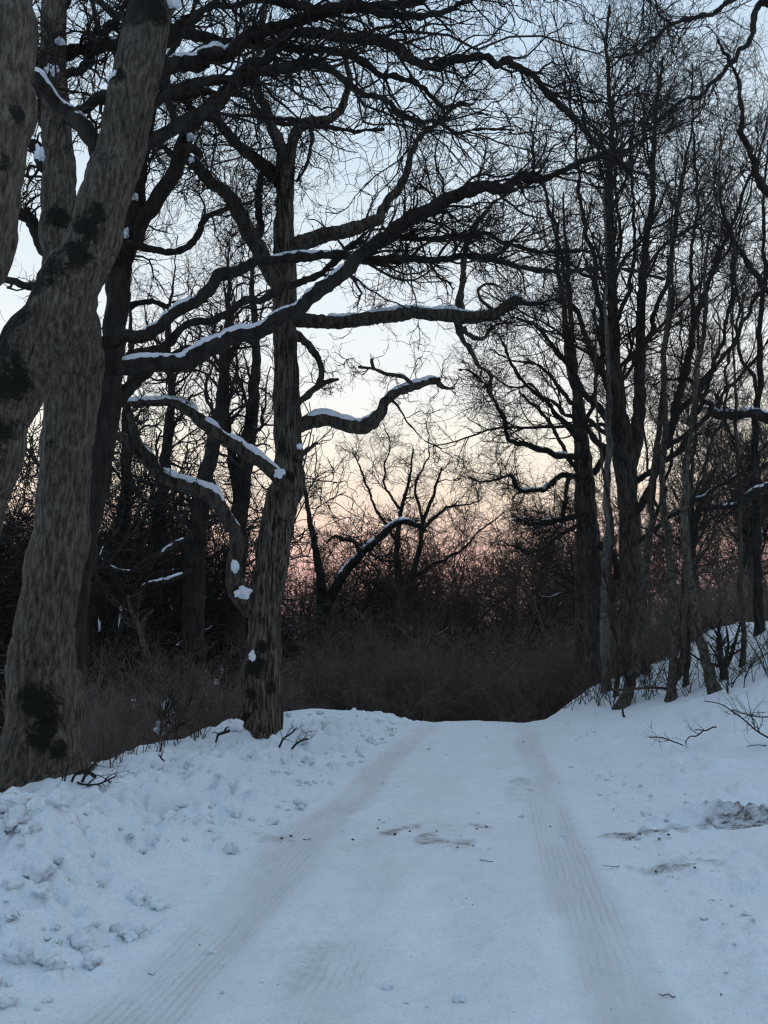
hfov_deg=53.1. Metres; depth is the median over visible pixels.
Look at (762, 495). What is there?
bare tree
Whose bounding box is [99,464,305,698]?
bare tree
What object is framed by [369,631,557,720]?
leafless shrub
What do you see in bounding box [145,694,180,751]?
dead weed
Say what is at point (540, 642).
leafless shrub
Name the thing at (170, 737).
leafless shrub
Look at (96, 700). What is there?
leafless shrub
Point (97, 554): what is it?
bare tree
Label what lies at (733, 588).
leafless shrub
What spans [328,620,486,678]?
leafless shrub
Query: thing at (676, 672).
bare shrub
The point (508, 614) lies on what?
bare tree
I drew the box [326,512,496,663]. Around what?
bare tree
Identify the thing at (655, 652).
bare shrub
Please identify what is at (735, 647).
bare shrub
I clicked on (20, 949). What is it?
snow lump
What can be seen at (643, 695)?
bare shrub
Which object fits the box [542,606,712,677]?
leafless shrub
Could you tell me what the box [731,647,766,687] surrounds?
bare shrub
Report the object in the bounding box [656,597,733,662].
bare shrub
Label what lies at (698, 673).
bare shrub
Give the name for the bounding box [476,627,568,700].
leafless shrub
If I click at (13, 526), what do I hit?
bare tree
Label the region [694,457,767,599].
bare tree
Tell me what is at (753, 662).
bare shrub
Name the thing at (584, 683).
bare shrub
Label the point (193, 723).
dead weed
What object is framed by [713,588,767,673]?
bare shrub
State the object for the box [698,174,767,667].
young tree
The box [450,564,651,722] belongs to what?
leafless shrub
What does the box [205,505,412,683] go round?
bare tree
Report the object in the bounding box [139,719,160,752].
dead weed
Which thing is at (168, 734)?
leafless shrub
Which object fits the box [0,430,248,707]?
bare tree
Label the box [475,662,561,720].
leafless shrub
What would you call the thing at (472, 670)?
leafless shrub
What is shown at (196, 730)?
dead weed
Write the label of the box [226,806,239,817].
snow lump
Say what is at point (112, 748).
dead weed
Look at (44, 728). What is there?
grey tree
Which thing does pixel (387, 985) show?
snow lump
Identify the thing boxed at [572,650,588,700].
bare shrub
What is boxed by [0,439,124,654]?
bare tree
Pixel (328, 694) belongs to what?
leafless shrub
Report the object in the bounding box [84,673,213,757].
leafless shrub
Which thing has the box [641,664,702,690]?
bare shrub
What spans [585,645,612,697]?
bare shrub
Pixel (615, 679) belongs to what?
bare shrub
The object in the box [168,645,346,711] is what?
leafless shrub
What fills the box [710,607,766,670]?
bare shrub
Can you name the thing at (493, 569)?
bare tree
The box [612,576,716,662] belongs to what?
leafless shrub
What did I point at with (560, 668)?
leafless shrub
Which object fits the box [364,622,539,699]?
leafless shrub
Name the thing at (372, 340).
sky
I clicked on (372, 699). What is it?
leafless shrub
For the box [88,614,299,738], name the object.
leafless shrub
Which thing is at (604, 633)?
pale tree
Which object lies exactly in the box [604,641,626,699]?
bare shrub
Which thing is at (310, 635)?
bare tree
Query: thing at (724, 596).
leafless shrub
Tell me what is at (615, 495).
bare tree
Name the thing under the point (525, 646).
leafless shrub
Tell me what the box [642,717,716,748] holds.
fallen branch
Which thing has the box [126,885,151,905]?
snow lump
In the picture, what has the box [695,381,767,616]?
bare tree
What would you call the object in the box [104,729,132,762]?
dead weed
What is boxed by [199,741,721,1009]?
soil crumbs
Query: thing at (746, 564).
bare tree
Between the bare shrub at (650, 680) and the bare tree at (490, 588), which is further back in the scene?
the bare tree at (490, 588)
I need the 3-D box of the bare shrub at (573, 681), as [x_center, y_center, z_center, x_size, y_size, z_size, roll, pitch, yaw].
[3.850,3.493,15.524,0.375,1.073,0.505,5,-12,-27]
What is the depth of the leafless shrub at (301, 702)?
20.12 m
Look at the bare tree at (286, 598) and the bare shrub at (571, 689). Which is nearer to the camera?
the bare shrub at (571, 689)
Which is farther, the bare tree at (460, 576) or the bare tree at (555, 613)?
the bare tree at (460, 576)
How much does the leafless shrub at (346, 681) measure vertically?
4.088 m
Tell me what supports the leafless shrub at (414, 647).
on the snowy ground
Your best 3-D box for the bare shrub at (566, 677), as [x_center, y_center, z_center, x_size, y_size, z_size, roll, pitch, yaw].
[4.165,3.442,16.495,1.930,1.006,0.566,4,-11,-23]
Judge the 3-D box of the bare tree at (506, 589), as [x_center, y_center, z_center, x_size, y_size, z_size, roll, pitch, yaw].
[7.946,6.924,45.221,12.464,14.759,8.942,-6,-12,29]
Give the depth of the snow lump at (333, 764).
8.84 m
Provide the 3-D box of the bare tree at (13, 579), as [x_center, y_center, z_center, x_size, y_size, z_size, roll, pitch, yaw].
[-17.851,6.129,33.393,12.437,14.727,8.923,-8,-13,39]
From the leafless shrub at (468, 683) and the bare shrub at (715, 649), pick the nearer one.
the bare shrub at (715, 649)
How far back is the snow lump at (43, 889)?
3.75 m
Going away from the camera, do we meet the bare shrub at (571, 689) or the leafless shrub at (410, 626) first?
the bare shrub at (571, 689)
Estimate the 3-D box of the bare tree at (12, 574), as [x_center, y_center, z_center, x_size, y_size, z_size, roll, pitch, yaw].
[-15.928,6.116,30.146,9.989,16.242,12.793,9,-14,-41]
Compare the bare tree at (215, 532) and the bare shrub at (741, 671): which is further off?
the bare tree at (215, 532)
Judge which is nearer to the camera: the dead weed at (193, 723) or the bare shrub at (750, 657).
the dead weed at (193, 723)
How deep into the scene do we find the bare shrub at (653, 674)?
13.92 m
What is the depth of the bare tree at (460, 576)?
61.47 m
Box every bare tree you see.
[0,301,131,619]
[0,358,271,758]
[0,427,104,648]
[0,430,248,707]
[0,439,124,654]
[0,441,179,666]
[0,497,125,732]
[0,498,30,668]
[0,506,132,684]
[0,510,128,718]
[0,513,105,674]
[0,541,135,721]
[1,338,364,728]
[1,460,108,689]
[2,458,300,693]
[5,450,167,701]
[19,450,303,694]
[97,412,296,730]
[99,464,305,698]
[105,584,309,713]
[107,463,351,691]
[108,469,255,689]
[169,438,429,704]
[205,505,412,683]
[212,577,361,692]
[217,543,299,686]
[280,543,374,693]
[280,561,373,661]
[281,551,376,659]
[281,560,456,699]
[282,544,371,633]
[282,581,395,689]
[288,528,498,663]
[290,445,481,663]
[294,508,458,650]
[305,533,433,663]
[313,483,504,674]
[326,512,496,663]
[331,509,546,674]
[334,539,526,667]
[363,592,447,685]
[380,496,544,650]
[410,518,652,681]
[420,529,535,638]
[421,506,601,664]
[452,486,574,664]
[471,525,711,672]
[478,590,558,655]
[480,521,574,652]
[480,577,573,646]
[483,577,574,658]
[490,464,657,634]
[493,486,700,676]
[493,532,615,652]
[556,489,698,644]
[564,323,767,632]
[571,426,722,602]
[600,491,733,637]
[603,508,746,618]
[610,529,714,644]
[611,472,767,622]
[640,488,766,614]
[676,393,767,620]
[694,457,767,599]
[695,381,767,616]
[721,527,767,588]
[728,389,767,547]
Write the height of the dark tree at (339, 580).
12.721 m
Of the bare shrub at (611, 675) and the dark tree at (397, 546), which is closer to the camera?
the bare shrub at (611, 675)
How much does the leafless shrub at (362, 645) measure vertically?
6.567 m
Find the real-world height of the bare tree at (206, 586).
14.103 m
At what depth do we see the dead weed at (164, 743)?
9.96 m
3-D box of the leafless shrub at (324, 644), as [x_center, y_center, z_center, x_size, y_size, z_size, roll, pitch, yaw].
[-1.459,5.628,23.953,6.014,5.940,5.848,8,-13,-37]
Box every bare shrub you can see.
[535,654,598,692]
[541,659,615,704]
[544,678,597,708]
[545,653,618,699]
[557,662,598,697]
[562,659,580,709]
[565,662,585,708]
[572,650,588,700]
[573,655,629,703]
[573,659,601,704]
[577,664,617,702]
[579,650,620,707]
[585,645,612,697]
[585,652,612,702]
[587,648,618,705]
[590,648,635,702]
[602,632,655,693]
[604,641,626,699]
[610,640,632,681]
[612,648,651,697]
[621,658,663,696]
[625,627,668,682]
[633,642,698,699]
[636,632,699,692]
[638,654,668,699]
[641,635,703,696]
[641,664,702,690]
[642,630,684,690]
[642,656,668,695]
[644,633,689,683]
[645,666,658,694]
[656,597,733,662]
[686,637,758,673]
[692,649,732,687]
[702,637,756,691]
[702,651,740,693]
[704,605,767,672]
[708,637,721,681]
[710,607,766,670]
[711,615,767,685]
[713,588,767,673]
[715,605,762,674]
[721,608,767,676]
[724,595,766,639]
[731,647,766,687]
[740,624,766,681]
[743,636,765,687]
[754,599,766,645]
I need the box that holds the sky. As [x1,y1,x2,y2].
[0,0,767,657]
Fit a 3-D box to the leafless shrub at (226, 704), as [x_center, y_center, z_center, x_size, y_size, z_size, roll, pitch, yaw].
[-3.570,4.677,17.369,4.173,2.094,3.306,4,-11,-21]
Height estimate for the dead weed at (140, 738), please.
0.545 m
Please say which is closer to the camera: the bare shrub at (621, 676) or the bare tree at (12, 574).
the bare shrub at (621, 676)
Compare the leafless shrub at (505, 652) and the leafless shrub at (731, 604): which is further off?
the leafless shrub at (505, 652)
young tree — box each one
[555,192,640,697]
[562,129,736,709]
[605,122,735,702]
[631,60,767,694]
[647,201,751,687]
[648,112,767,636]
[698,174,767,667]
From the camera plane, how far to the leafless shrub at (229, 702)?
15.65 m
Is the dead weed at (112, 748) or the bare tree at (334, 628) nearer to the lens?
the dead weed at (112, 748)
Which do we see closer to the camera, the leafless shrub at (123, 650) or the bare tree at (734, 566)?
the leafless shrub at (123, 650)
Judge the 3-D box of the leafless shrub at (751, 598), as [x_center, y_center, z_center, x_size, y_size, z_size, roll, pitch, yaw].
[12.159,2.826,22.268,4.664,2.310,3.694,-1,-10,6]
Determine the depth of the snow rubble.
4.18 m
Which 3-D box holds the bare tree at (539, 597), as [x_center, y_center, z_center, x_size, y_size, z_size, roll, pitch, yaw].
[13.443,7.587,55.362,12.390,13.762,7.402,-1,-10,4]
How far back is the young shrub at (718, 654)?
13.04 m
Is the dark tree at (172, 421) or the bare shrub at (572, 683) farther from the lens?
the dark tree at (172, 421)
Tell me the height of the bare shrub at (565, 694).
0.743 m
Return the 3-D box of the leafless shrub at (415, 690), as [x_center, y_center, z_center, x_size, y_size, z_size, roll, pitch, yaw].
[0.117,5.139,22.183,6.086,4.932,5.900,10,-14,-43]
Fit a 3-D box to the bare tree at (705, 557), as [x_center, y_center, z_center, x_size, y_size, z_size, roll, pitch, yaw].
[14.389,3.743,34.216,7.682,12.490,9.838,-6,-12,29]
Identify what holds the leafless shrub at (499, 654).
on the snowy ground
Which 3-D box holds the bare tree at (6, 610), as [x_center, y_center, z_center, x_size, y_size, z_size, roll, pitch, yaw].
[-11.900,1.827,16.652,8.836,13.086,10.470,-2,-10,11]
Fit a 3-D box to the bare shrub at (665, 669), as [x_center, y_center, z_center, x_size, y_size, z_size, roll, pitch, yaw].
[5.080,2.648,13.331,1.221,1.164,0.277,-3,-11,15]
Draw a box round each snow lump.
[1,935,34,963]
[23,852,56,882]
[30,881,50,897]
[45,792,66,808]
[71,932,93,948]
[124,930,137,942]
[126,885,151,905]
[150,896,170,911]
[206,947,216,953]
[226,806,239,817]
[327,761,339,768]
[382,981,394,990]
[452,991,466,1002]
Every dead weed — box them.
[92,734,133,767]
[93,729,133,767]
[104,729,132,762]
[119,728,142,754]
[123,715,158,753]
[136,717,160,748]
[137,713,171,751]
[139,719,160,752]
[144,712,183,746]
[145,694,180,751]
[160,700,168,743]
[163,706,187,745]
[165,709,187,743]
[178,701,201,737]
[180,707,193,738]
[182,702,214,737]
[186,707,207,740]
[189,704,206,740]
[189,717,213,737]
[190,704,216,738]
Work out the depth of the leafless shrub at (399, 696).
21.97 m
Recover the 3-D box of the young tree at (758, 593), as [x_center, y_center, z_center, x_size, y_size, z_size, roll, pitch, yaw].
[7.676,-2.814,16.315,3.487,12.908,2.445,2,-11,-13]
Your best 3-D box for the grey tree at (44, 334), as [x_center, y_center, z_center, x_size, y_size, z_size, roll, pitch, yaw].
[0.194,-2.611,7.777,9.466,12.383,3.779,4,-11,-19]
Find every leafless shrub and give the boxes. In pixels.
[0,619,245,728]
[0,620,239,753]
[0,634,220,760]
[0,655,193,761]
[83,654,238,755]
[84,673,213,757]
[85,612,245,752]
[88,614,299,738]
[89,710,216,751]
[102,650,301,736]
[103,638,305,724]
[130,665,202,740]
[148,681,317,726]
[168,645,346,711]
[174,653,344,721]
[206,654,329,709]
[207,619,411,713]
[209,680,333,712]
[210,623,334,717]
[280,579,481,721]
[281,633,470,720]
[281,645,415,711]
[282,617,417,711]
[284,585,476,712]
[295,605,502,721]
[296,611,476,720]
[305,602,496,717]
[307,631,432,703]
[309,583,513,720]
[313,673,457,717]
[322,676,443,718]
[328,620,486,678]
[342,616,516,718]
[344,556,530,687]
[350,634,503,721]
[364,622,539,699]
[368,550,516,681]
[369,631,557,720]
[395,636,525,720]
[411,608,567,719]
[411,629,549,722]
[417,634,571,722]
[429,642,568,720]
[432,641,552,708]
[442,635,572,721]
[445,628,562,682]
[445,660,564,721]
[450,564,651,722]
[471,619,618,721]
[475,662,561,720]
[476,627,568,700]
[478,612,613,691]
[502,625,655,712]
[513,606,574,662]
[524,630,612,710]
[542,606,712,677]
[564,610,691,677]
[611,547,739,659]
[611,581,712,654]
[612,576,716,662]
[652,566,751,638]
[652,569,767,635]
[654,559,767,637]
[668,557,766,626]
[698,558,767,624]
[710,536,767,623]
[711,588,767,625]
[730,577,767,621]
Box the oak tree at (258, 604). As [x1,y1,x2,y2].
[112,0,608,739]
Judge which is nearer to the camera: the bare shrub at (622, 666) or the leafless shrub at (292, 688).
the bare shrub at (622, 666)
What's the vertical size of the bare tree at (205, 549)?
16.845 m
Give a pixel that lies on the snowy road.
(345, 939)
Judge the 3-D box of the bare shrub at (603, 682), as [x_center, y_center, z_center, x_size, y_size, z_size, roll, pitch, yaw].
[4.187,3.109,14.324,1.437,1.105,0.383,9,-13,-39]
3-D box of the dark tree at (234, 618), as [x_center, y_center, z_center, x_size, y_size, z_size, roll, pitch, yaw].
[-3.877,-1.458,20.995,5.078,18.134,4.504,-10,-14,43]
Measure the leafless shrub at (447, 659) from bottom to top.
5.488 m
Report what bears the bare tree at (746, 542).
on the snowy ground
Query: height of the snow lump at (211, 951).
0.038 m
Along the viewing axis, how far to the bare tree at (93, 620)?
17.26 m
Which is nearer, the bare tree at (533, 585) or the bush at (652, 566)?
the bush at (652, 566)
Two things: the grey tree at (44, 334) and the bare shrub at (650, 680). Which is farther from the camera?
the bare shrub at (650, 680)
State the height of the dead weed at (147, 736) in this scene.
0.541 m
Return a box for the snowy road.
[2,719,754,1023]
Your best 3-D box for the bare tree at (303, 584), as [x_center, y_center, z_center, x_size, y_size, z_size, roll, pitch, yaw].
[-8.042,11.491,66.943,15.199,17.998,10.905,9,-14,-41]
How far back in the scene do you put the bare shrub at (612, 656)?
15.03 m
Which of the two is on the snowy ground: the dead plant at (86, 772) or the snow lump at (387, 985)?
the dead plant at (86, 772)
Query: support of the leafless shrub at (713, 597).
on the snowy ground
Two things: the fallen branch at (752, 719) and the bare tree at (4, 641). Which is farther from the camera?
the bare tree at (4, 641)
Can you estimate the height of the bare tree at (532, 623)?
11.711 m
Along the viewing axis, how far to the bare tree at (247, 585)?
35.99 m
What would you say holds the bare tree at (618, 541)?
on the snowy ground
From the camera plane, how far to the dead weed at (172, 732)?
9.91 m
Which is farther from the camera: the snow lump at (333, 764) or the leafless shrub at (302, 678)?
the leafless shrub at (302, 678)
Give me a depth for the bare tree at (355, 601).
45.63 m
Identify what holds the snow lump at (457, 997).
on the snowy road
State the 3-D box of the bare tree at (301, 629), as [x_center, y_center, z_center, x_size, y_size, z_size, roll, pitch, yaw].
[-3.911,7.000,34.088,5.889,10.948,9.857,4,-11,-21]
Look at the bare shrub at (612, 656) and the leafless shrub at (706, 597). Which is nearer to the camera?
the bare shrub at (612, 656)
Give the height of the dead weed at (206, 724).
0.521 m
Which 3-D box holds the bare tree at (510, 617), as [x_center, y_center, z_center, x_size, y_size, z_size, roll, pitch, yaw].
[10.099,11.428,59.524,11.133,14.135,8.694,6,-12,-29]
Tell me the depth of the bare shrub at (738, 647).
12.53 m
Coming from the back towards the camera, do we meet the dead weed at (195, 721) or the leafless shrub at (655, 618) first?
the leafless shrub at (655, 618)
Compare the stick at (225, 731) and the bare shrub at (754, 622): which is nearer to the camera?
the stick at (225, 731)
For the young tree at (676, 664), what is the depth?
14.23 m
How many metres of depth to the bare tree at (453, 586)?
33.97 m
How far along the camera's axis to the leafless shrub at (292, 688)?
21.56 m
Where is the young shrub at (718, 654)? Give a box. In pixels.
[681,600,755,679]
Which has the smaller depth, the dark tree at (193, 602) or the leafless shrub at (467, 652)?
the dark tree at (193, 602)
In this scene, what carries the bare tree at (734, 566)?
on the snowy ground
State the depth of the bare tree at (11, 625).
24.91 m
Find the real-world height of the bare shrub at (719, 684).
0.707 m
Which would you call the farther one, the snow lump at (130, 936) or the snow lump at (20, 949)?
the snow lump at (130, 936)
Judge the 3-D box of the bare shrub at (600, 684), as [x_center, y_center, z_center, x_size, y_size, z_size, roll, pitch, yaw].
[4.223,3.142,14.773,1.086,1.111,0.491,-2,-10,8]
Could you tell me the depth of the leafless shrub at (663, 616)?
21.00 m
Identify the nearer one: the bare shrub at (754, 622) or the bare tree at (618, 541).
the bare shrub at (754, 622)
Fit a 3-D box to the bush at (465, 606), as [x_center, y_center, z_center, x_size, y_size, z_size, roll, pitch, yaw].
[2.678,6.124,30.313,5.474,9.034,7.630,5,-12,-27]
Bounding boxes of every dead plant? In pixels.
[49,730,136,789]
[278,719,318,749]
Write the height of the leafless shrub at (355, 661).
5.650 m
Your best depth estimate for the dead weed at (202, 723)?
10.33 m
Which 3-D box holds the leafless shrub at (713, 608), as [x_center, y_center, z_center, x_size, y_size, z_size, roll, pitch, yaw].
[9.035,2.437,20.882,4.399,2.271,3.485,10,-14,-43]
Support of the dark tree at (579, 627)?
on the snowy ground
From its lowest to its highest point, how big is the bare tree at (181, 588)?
17.432 m
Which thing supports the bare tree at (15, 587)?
on the snowy ground
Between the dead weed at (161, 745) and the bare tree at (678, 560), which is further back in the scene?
the bare tree at (678, 560)
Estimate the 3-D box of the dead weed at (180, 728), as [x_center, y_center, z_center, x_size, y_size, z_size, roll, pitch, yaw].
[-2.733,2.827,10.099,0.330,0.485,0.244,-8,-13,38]
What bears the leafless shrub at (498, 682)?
on the snowy ground
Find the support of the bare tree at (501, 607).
on the snowy ground
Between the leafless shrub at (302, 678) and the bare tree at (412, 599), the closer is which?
the leafless shrub at (302, 678)
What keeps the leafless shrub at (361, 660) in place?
on the snowy ground
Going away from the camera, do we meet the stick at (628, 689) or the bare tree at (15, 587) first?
the stick at (628, 689)
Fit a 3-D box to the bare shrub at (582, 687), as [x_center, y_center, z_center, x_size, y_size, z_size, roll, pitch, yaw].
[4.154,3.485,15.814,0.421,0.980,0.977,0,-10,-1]
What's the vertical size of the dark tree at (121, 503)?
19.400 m
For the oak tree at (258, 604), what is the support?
on the snowy ground
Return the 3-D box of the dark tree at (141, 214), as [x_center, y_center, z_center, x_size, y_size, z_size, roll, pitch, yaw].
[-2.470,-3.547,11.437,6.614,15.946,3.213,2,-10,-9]
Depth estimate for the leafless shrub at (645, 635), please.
21.94 m
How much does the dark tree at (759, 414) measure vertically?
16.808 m
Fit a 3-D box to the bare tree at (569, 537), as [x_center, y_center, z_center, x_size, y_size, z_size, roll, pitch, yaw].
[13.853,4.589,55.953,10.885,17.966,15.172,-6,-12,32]
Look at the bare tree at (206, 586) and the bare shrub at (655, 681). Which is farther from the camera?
the bare tree at (206, 586)
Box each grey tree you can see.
[0,0,349,285]
[0,0,758,535]
[0,0,767,792]
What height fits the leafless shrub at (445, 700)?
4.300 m
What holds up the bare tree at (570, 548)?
on the snowy ground
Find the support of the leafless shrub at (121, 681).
on the snowy ground
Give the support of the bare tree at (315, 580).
on the snowy ground
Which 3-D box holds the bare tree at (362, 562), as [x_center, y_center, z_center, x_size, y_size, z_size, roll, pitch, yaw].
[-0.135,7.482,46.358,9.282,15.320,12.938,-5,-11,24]
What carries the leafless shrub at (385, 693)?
on the snowy ground
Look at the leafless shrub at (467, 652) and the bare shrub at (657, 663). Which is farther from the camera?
the leafless shrub at (467, 652)
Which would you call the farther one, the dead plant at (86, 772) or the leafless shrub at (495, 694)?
the leafless shrub at (495, 694)
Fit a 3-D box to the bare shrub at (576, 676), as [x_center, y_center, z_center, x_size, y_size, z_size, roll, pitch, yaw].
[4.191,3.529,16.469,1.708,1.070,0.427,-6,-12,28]
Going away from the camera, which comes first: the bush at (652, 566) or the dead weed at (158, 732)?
the dead weed at (158, 732)
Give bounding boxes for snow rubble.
[0,711,764,1010]
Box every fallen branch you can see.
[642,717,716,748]
[703,686,767,746]
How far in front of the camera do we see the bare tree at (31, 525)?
33.19 m
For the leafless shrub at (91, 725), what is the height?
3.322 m
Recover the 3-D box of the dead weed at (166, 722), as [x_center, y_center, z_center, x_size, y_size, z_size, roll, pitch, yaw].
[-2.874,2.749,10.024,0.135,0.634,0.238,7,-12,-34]
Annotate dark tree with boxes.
[67,0,456,679]
[89,171,315,730]
[99,196,226,736]
[99,231,184,735]
[142,170,309,719]
[290,447,452,695]
[317,391,538,664]
[398,0,767,676]
[438,195,666,692]
[466,176,661,699]
[563,0,767,596]
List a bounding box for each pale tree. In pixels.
[105,587,182,710]
[569,181,635,692]
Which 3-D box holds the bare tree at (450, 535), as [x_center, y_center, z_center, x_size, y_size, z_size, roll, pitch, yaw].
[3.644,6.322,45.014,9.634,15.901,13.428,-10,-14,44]
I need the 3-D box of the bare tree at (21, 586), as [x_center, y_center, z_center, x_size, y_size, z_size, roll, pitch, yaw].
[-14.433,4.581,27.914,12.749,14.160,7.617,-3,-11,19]
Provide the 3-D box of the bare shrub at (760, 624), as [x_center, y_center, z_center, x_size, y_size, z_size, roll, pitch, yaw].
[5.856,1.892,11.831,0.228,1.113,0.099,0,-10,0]
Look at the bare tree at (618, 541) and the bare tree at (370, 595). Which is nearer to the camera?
the bare tree at (370, 595)
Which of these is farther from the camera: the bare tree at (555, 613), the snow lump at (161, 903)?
the bare tree at (555, 613)
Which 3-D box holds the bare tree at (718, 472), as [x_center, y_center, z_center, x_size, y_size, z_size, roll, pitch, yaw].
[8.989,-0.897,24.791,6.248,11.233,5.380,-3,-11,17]
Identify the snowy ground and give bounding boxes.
[0,621,767,1023]
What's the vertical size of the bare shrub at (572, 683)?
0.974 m
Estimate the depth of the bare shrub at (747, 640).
11.18 m
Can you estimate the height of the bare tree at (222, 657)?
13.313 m
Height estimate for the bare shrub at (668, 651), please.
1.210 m
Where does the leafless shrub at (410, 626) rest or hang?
on the snowy ground
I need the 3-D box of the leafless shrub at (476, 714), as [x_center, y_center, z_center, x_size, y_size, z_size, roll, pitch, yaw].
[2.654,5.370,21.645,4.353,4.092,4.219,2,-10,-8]
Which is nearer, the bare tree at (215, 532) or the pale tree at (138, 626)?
the pale tree at (138, 626)
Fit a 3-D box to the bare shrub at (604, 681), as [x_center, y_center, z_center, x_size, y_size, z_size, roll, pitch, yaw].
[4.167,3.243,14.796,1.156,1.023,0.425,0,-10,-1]
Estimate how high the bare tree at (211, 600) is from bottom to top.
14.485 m
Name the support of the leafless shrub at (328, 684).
on the snowy ground
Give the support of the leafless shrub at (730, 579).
on the snowy ground
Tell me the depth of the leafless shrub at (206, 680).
18.75 m
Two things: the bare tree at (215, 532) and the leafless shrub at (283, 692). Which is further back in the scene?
the bare tree at (215, 532)
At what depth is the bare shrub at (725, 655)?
12.29 m
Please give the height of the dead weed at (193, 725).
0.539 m
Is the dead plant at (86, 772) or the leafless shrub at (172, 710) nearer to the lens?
the dead plant at (86, 772)
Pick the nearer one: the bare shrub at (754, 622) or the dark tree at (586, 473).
the bare shrub at (754, 622)
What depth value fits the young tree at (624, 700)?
14.65 m
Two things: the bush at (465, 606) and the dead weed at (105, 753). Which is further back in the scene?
the bush at (465, 606)
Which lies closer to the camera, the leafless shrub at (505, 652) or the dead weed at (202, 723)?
the dead weed at (202, 723)
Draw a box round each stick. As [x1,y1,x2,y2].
[212,726,229,742]
[611,658,678,690]
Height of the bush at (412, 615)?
8.461 m
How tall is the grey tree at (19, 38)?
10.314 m
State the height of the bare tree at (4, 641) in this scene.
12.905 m
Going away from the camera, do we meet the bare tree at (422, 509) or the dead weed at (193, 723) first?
the dead weed at (193, 723)
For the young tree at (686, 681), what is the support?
on the snowy ground
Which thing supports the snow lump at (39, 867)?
on the snowy ground
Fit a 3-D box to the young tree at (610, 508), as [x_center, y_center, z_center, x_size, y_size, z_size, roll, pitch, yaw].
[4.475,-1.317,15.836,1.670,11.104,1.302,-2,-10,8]
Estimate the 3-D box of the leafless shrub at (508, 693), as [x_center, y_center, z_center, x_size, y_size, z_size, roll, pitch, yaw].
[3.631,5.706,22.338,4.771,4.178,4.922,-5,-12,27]
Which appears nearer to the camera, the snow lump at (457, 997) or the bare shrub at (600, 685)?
the snow lump at (457, 997)
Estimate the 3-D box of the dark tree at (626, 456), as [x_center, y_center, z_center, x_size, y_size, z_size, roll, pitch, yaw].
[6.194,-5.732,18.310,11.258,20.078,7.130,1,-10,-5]
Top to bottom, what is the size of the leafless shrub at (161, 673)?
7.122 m
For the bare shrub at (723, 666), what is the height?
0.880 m
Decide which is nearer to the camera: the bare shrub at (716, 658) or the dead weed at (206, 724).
the dead weed at (206, 724)
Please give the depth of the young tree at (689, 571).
13.28 m
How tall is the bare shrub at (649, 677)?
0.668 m
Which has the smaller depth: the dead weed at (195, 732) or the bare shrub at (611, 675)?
the dead weed at (195, 732)
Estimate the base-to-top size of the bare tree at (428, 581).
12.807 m
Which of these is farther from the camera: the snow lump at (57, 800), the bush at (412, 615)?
the bush at (412, 615)
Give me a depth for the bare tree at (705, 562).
58.58 m
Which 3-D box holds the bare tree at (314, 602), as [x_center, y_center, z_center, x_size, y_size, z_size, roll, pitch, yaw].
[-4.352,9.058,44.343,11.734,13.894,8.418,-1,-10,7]
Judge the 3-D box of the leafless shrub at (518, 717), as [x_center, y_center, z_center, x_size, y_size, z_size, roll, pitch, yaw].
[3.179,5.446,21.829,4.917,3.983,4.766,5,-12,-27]
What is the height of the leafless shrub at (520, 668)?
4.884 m
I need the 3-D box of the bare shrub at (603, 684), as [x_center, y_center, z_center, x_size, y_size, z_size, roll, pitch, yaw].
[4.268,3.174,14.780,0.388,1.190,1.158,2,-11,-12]
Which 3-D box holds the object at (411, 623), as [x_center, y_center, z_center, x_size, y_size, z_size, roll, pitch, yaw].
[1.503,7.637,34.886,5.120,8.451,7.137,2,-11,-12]
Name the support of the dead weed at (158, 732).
on the snowy ground
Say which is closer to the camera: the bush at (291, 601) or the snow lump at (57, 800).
the snow lump at (57, 800)
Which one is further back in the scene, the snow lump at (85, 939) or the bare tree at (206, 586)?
the bare tree at (206, 586)
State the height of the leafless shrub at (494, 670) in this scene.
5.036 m
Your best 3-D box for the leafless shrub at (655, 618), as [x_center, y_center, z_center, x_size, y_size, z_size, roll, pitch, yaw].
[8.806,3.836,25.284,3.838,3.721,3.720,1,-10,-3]
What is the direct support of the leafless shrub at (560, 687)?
on the snowy ground
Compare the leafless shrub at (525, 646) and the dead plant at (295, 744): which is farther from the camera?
the leafless shrub at (525, 646)
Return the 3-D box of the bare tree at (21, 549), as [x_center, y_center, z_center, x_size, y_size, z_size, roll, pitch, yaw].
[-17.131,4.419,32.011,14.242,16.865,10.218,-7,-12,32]
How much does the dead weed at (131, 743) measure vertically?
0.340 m
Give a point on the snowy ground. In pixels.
(722, 769)

